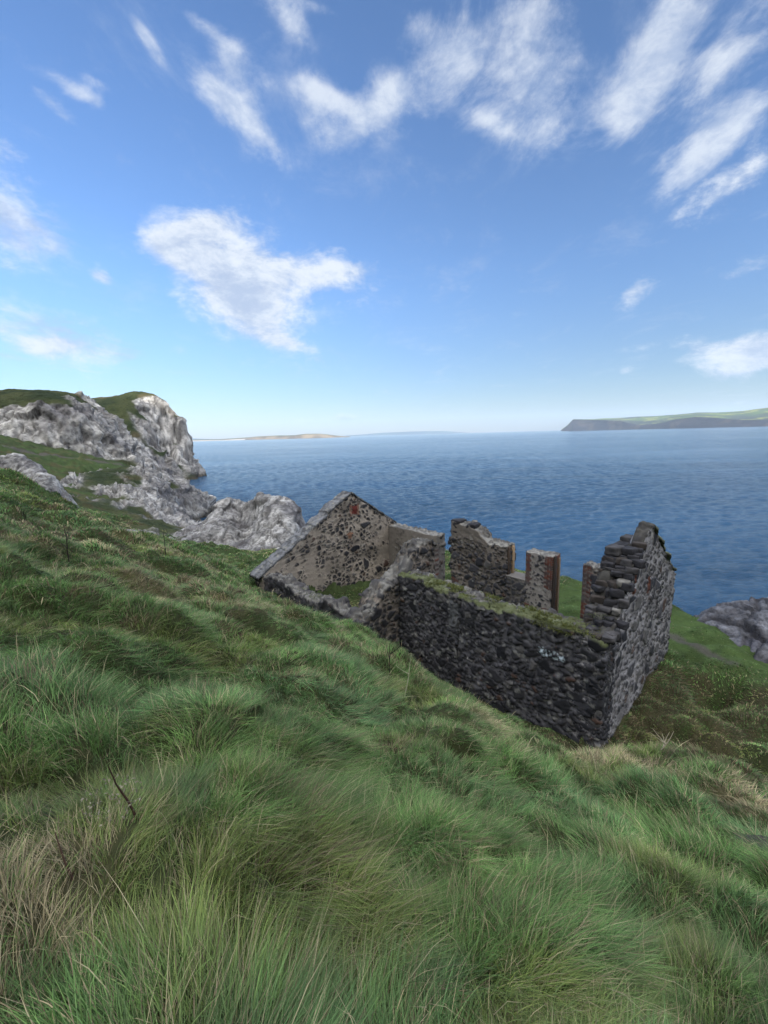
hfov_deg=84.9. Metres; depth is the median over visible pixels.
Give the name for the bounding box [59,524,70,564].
dead stalk
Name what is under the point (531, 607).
wall grass
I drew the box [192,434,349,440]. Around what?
island
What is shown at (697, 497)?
sea
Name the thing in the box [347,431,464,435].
distant hills
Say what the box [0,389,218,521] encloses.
headland
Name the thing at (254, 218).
sky
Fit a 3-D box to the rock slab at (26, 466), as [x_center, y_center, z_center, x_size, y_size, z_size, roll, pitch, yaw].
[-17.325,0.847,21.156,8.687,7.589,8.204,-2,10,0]
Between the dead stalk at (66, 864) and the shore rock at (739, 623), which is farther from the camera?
the shore rock at (739, 623)
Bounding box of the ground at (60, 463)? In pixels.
[0,435,767,1023]
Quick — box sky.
[0,0,767,438]
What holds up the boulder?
on the ground at (60, 463)
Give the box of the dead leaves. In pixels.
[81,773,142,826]
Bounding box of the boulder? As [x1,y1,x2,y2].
[179,491,305,550]
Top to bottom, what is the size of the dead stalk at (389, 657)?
0.672 m
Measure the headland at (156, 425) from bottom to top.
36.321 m
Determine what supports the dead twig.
on the ground at (60, 463)
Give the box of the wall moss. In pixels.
[299,588,606,619]
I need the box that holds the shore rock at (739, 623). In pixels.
[694,596,767,663]
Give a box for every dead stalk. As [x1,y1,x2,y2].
[55,832,75,880]
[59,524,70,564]
[108,766,137,819]
[387,643,403,675]
[398,658,410,694]
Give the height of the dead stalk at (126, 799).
0.352 m
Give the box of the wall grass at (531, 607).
[415,573,604,637]
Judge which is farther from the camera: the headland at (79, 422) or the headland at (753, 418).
the headland at (753, 418)
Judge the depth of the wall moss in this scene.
12.78 m
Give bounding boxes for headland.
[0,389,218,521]
[91,391,206,479]
[561,408,767,430]
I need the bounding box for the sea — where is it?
[190,426,767,615]
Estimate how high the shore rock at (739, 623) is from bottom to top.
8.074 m
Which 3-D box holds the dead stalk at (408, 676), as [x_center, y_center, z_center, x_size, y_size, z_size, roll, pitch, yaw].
[0.282,2.307,5.836,0.230,0.700,0.020,-5,11,-17]
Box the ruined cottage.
[249,491,676,749]
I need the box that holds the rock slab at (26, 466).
[0,453,80,509]
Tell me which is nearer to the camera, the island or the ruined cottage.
the ruined cottage
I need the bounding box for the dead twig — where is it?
[650,729,673,751]

